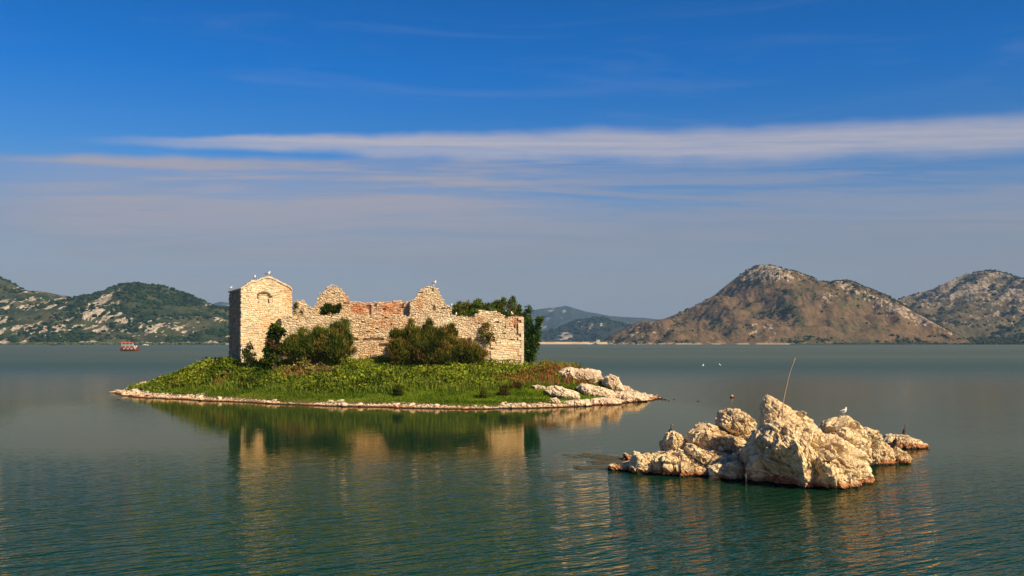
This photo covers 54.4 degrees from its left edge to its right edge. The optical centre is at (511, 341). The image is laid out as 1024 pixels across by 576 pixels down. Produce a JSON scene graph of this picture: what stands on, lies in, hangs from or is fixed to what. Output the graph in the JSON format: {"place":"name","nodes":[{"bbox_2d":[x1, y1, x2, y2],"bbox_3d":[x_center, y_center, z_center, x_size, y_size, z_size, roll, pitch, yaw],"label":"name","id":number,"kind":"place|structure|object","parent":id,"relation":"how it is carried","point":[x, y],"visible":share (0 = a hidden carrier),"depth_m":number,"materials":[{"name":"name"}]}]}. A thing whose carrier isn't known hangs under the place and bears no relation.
{"place":"outdoors","nodes":[
{"label":"outdoors","id":0,"kind":"place"},
{"bbox_2d":[0,279,229,344],"bbox_3d":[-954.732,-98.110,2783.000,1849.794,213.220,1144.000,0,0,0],"label":"hill","id":1,"kind":"structure","parent":0,"point":[159,331],"depth_m":2458.59,"materials":[{"name":"green plant"}]},
{"bbox_2d":[0,342,225,344],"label":"reed bed","id":2,"kind":"object","parent":1,"relation":"on","point":[115,343],"visible":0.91,"depth_m":2237.38,"materials":[{"name":"green plant"}]},
{"bbox_2d":[0,276,229,342],"bbox_3d":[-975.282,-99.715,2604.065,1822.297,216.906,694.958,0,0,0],"label":"hillside scrub","id":3,"kind":"object","parent":1,"relation":"on","point":[187,298],"visible":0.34,"depth_m":2488.24,"materials":[{"name":"green plant"}]},
{"bbox_2d":[133,361,641,408],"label":"ground","id":4,"kind":"structure","parent":0,"point":[249,400],"depth_m":114.67,"materials":[{"name":"green plant"}]},
{"bbox_2d":[240,341,256,365],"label":"bush","id":5,"kind":"object","parent":4,"relation":"on","point":[247,354],"visible":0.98,"depth_m":123.67,"materials":[{"name":"green plant"}]},
{"bbox_2d":[261,321,286,372],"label":"fig bush","id":6,"kind":"object","parent":4,"relation":"on","point":[275,333],"visible":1,"depth_m":122.10,"materials":[{"name":"green plant"}]},
{"bbox_2d":[274,317,359,365],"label":"dark shrub","id":7,"kind":"object","parent":4,"relation":"on","point":[334,340],"visible":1,"depth_m":122.38,"materials":[{"name":"green plant"}]},
{"bbox_2d":[123,354,585,391],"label":"herb cover","id":8,"kind":"object","parent":4,"relation":"on","point":[337,368],"visible":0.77,"depth_m":121.52,"materials":[{"name":"green plant"}]},
{"bbox_2d":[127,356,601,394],"bbox_3d":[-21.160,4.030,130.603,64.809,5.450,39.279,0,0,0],"label":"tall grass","id":9,"kind":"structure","parent":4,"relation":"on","point":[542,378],"depth_m":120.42,"materials":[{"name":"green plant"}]},
{"bbox_2d":[228,276,523,363],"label":"ruined fortress","id":10,"kind":"structure","parent":4,"relation":"on","point":[257,307],"depth_m":130.08,"materials":[{"name":"stone"}]},
{"bbox_2d":[292,302,303,317],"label":"ledge bush","id":11,"kind":"object","parent":10,"relation":"on","point":[295,306],"visible":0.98,"depth_m":129.29,"materials":[{"name":"green plant"}]},
{"bbox_2d":[319,303,342,317],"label":"ledge bush","id":12,"kind":"object","parent":10,"relation":"on","point":[326,309],"visible":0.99,"depth_m":131.07,"materials":[{"name":"green plant"}]},
{"bbox_2d":[450,298,491,318],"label":"courtyard bush","id":13,"kind":"object","parent":10,"relation":"on","point":[466,308],"visible":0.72,"depth_m":138.10,"materials":[{"name":"green plant"}]},
{"bbox_2d":[480,321,493,344],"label":"bush","id":14,"kind":"object","parent":10,"relation":"attached to","point":[489,336],"visible":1,"depth_m":131.29,"materials":[{"name":"green plant"}]},
{"bbox_2d":[487,295,522,317],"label":"courtyard bush","id":15,"kind":"object","parent":10,"relation":"on","point":[497,305],"visible":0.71,"depth_m":140.99,"materials":[{"name":"green plant"}]},
{"bbox_2d":[113,390,662,409],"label":"shore rubble","id":16,"kind":"object","parent":4,"relation":"on","point":[418,406],"visible":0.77,"depth_m":108.67,"materials":[{"name":"stone"}]},
{"bbox_2d":[393,384,404,395],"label":"bush","id":17,"kind":"object","parent":4,"relation":"on","point":[397,391],"visible":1,"depth_m":109.95,"materials":[{"name":"green plant"}]},
{"bbox_2d":[382,317,488,365],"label":"dark shrub","id":18,"kind":"object","parent":4,"relation":"on","point":[429,342],"visible":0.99,"depth_m":124.23,"materials":[{"name":"green plant"}]},
{"bbox_2d":[477,386,488,398],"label":"bush","id":19,"kind":"object","parent":4,"relation":"on","point":[484,392],"visible":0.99,"depth_m":107.81,"materials":[{"name":"green plant"}]},
{"bbox_2d":[498,384,509,395],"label":"bush","id":20,"kind":"object","parent":4,"relation":"on","point":[504,390],"visible":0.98,"depth_m":109.29,"materials":[{"name":"green plant"}]},
{"bbox_2d":[509,381,523,388],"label":"bush","id":21,"kind":"object","parent":4,"relation":"on","point":[517,385],"visible":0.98,"depth_m":113.16,"materials":[{"name":"green plant"}]},
{"bbox_2d":[521,304,544,363],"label":"leafy tree","id":22,"kind":"object","parent":4,"relation":"on","point":[532,335],"visible":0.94,"depth_m":140.53,"materials":[{"name":"green plant"}]},
{"bbox_2d":[532,384,545,388],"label":"rock slab","id":23,"kind":"object","parent":4,"relation":"on","point":[537,386],"visible":0.77,"depth_m":114.22,"materials":[{"name":"stone"}]},
{"bbox_2d":[549,397,560,404],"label":"rock slab","id":24,"kind":"object","parent":4,"relation":"on","point":[556,400],"visible":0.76,"depth_m":107.05,"materials":[{"name":"stone"}]},
{"bbox_2d":[545,385,579,398],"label":"rock slab","id":25,"kind":"object","parent":4,"relation":"on","point":[559,391],"visible":0.88,"depth_m":110.40,"materials":[{"name":"stone"}]},
{"bbox_2d":[564,399,591,406],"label":"rock slab","id":26,"kind":"object","parent":4,"relation":"on","point":[581,402],"visible":0.62,"depth_m":107.44,"materials":[{"name":"stone"}]},
{"bbox_2d":[558,367,602,382],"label":"rock slab","id":27,"kind":"object","parent":4,"relation":"on","point":[588,373],"visible":0.75,"depth_m":122.93,"materials":[{"name":"stone"}]},
{"bbox_2d":[576,383,615,397],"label":"rock slab","id":28,"kind":"object","parent":4,"relation":"on","point":[590,389],"visible":0.91,"depth_m":114.56,"materials":[{"name":"stone"}]},
{"bbox_2d":[590,397,621,404],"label":"rock slab","id":29,"kind":"object","parent":4,"relation":"on","point":[607,401],"visible":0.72,"depth_m":110.16,"materials":[{"name":"stone"}]},
{"bbox_2d":[602,374,624,390],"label":"rock slab","id":30,"kind":"object","parent":4,"relation":"on","point":[611,381],"visible":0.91,"depth_m":120.89,"materials":[{"name":"stone"}]},
{"bbox_2d":[623,385,632,391],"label":"rock slab","id":31,"kind":"object","parent":4,"relation":"on","point":[627,388],"visible":0.39,"depth_m":121.78,"materials":[{"name":"stone"}]},
{"bbox_2d":[615,391,647,401],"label":"rock slab","id":32,"kind":"object","parent":4,"relation":"on","point":[632,396],"visible":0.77,"depth_m":115.14,"materials":[{"name":"stone"}]},
{"bbox_2d":[214,302,656,333],"bbox_3d":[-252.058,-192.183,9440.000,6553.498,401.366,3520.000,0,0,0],"label":"hill","id":33,"kind":"structure","parent":0,"point":[555,317],"depth_m":8797.00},
{"bbox_2d":[0,344,1023,575],"bbox_3d":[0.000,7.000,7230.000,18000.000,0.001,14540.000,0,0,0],"label":"water","id":34,"kind":"structure","parent":0,"point":[97,478],"depth_m":50.13,"materials":[{"name":"teal liquid"}]},
{"bbox_2d":[120,342,139,350],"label":"tour boat","id":35,"kind":"object","parent":34,"relation":"on","point":[129,348],"visible":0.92,"depth_m":714.42,"materials":[{"name":"red paint"}]},
{"bbox_2d":[540,452,653,476],"bbox_3d":[5.968,6.996,57.275,7.264,0.031,12.715,0,0,10],"label":"weed mat","id":36,"kind":"object","parent":34,"relation":"on","point":[615,459],"visible":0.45,"depth_m":58.39,"materials":[{"name":"plant"}]},
{"bbox_2d":[608,460,629,470],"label":"stone","id":37,"kind":"object","parent":34,"relation":"in","point":[624,466],"visible":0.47,"depth_m":53.98,"materials":[{"name":"stone"}]},
{"bbox_2d":[621,453,630,459],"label":"stone","id":38,"kind":"object","parent":34,"relation":"in","point":[626,456],"visible":0.38,"depth_m":58.65,"materials":[{"name":"stone"}]},
{"bbox_2d":[628,451,653,473],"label":"boulder","id":39,"kind":"object","parent":34,"relation":"in","point":[639,463],"visible":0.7,"depth_m":52.75,"materials":[{"name":"stone"}]},
{"bbox_2d":[650,447,708,477],"bbox_3d":[8.876,6.857,52.904,3.374,2.209,3.588,0,0,0],"label":"boulder","id":40,"kind":"object","parent":34,"relation":"in","point":[679,462],"visible":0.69,"depth_m":51.85,"materials":[{"name":"stone"}]},
{"bbox_2d":[662,430,686,451],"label":"boulder","id":41,"kind":"object","parent":40,"relation":"on","point":[673,440],"visible":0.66,"depth_m":54.54,"materials":[{"name":"stone"}]},
{"bbox_2d":[659,440,663,450],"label":"stone","id":42,"kind":"object","parent":41,"relation":"attached to","point":[661,446],"visible":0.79,"depth_m":55.60,"materials":[{"name":"stone"}]},
{"bbox_2d":[683,443,729,466],"bbox_3d":[10.374,6.138,52.853,2.587,1.547,2.558,0,0,0],"label":"rock slab","id":43,"kind":"object","parent":40,"relation":"on","point":[705,457],"visible":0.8,"depth_m":52.01,"materials":[{"name":"stone"}]},
{"bbox_2d":[685,422,745,454],"bbox_3d":[11.177,5.470,54.749,3.284,2.048,3.281,0,0,0],"label":"boulder","id":44,"kind":"object","parent":43,"relation":"on","point":[706,436],"visible":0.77,"depth_m":53.49,"materials":[{"name":"stone"}]},
{"bbox_2d":[715,408,756,440],"bbox_3d":[12.456,4.713,55.112,2.276,2.061,2.820,0,0,0],"label":"boulder","id":45,"kind":"object","parent":44,"relation":"on","point":[738,423],"visible":0.77,"depth_m":54.16,"materials":[{"name":"stone"}]},
{"bbox_2d":[708,460,744,480],"bbox_3d":[11.010,6.851,50.882,1.998,1.518,1.695,0,0,0],"label":"boulder","id":46,"kind":"object","parent":34,"relation":"in","point":[731,471],"visible":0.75,"depth_m":50.32,"materials":[{"name":"stone"}]},
{"bbox_2d":[726,450,745,474],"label":"stone","id":47,"kind":"object","parent":34,"relation":"on","point":[735,456],"visible":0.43,"depth_m":51.73,"materials":[{"name":"stone"}]},
{"bbox_2d":[740,420,874,489],"bbox_3d":[14.710,6.228,49.071,6.373,4.597,5.550,0,0,0],"label":"boulder","id":48,"kind":"object","parent":34,"relation":"in","point":[803,456],"visible":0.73,"depth_m":48.05,"materials":[{"name":"stone"}]},
{"bbox_2d":[758,394,817,428],"bbox_3d":[14.290,4.576,50.966,3.338,3.750,2.264,0,0,0],"label":"boulder","id":49,"kind":"object","parent":48,"relation":"on","point":[770,407],"visible":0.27,"depth_m":50.36,"materials":[{"name":"stone"}]},
{"bbox_2d":[782,360,794,420],"bbox_3d":[13.774,2.698,49.602,0.717,3.772,0.061,0,0,0],"label":"thin pole","id":50,"kind":"object","parent":48,"relation":"on","point":[785,392],"visible":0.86,"depth_m":49.58,"materials":[{"name":"wood"}]},
{"bbox_2d":[820,415,871,464],"bbox_3d":[17.381,5.657,52.474,3.032,3.484,3.238,0,0,0],"label":"boulder","id":51,"kind":"object","parent":34,"relation":"in","point":[848,429],"visible":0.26,"depth_m":51.68,"materials":[{"name":"stone"}]},
{"bbox_2d":[863,427,882,465],"bbox_3d":[19.702,5.819,55.336,1.680,2.167,2.308,0,0,0],"label":"boulder","id":52,"kind":"object","parent":34,"relation":"in","point":[876,440],"visible":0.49,"depth_m":54.49,"materials":[{"name":"stone"}]},
{"bbox_2d":[875,441,898,464],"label":"boulder","id":53,"kind":"object","parent":34,"relation":"in","point":[888,455],"visible":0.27,"depth_m":56.53,"materials":[{"name":"stone"}]},
{"bbox_2d":[892,447,912,463],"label":"boulder","id":54,"kind":"object","parent":34,"relation":"in","point":[903,457],"visible":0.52,"depth_m":57.00,"materials":[{"name":"stone"}]},
{"bbox_2d":[892,434,897,447],"bbox_3d":[22.230,5.784,57.781,0.319,0.775,0.286,0,0,24],"label":"cormorant","id":55,"kind":"object","parent":54,"relation":"on","point":[894,442],"visible":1,"depth_m":57.72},
{"bbox_2d":[883,433,928,448],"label":"boulder","id":56,"kind":"object","parent":34,"relation":"in","point":[906,442],"visible":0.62,"depth_m":65.00,"materials":[{"name":"stone"}]},
{"bbox_2d":[0,0,1023,319],"label":"sky","id":57,"kind":"structure","parent":0,"point":[619,158],"materials":[{"name":"blue"}]},
{"bbox_2d":[538,342,607,343],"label":"causeway","id":58,"kind":"structure","parent":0,"point":[569,342],"depth_m":2609.68,"materials":[{"name":"beige stone"}]},
{"bbox_2d":[540,318,628,341],"bbox_3d":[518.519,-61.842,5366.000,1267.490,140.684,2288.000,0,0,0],"label":"hill","id":59,"kind":"structure","parent":0,"point":[616,327],"depth_m":4715.12,"materials":[{"name":"green plant"}]},
{"bbox_2d":[539,316,631,341],"bbox_3d":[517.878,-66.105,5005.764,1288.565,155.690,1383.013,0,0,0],"label":"hillside scrub","id":60,"kind":"object","parent":59,"relation":"on","point":[591,319],"visible":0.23,"depth_m":4782.81,"materials":[{"name":"green plant"}]},
{"bbox_2d":[604,265,970,343],"bbox_3d":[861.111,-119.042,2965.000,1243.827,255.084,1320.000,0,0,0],"label":"hill","id":61,"kind":"structure","parent":0,"point":[852,326],"depth_m":2591.01,"materials":[{"name":"stone"}]},
{"bbox_2d":[603,264,971,343],"bbox_3d":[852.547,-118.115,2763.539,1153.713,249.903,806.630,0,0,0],"label":"hillside scrub","id":62,"kind":"object","parent":61,"relation":"on","point":[906,340],"visible":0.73,"depth_m":2630.43,"materials":[{"name":"green plant"}]},
{"bbox_2d":[793,342,967,343],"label":"reed bed","id":63,"kind":"object","parent":61,"relation":"on","point":[882,343],"visible":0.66,"depth_m":2339.07,"materials":[{"name":"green plant"}]},
{"bbox_2d":[964,339,1023,344],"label":"tree belt","id":64,"kind":"object","parent":61,"relation":"on","point":[1010,342],"visible":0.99,"depth_m":2320.69,"materials":[{"name":"green plant"}]},
{"bbox_2d":[898,271,1023,341],"bbox_3d":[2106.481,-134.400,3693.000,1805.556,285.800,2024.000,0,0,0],"label":"hill","id":65,"kind":"structure","parent":0,"point":[996,305],"depth_m":3349.11,"materials":[{"name":"grey stone"}]},
{"bbox_2d":[898,269,1023,341],"bbox_3d":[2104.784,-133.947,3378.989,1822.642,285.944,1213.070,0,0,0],"label":"hillside scrub","id":66,"kind":"object","parent":65,"relation":"on","point":[999,332],"visible":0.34,"depth_m":3111.13,"materials":[{"name":"green plant"}]}
]}

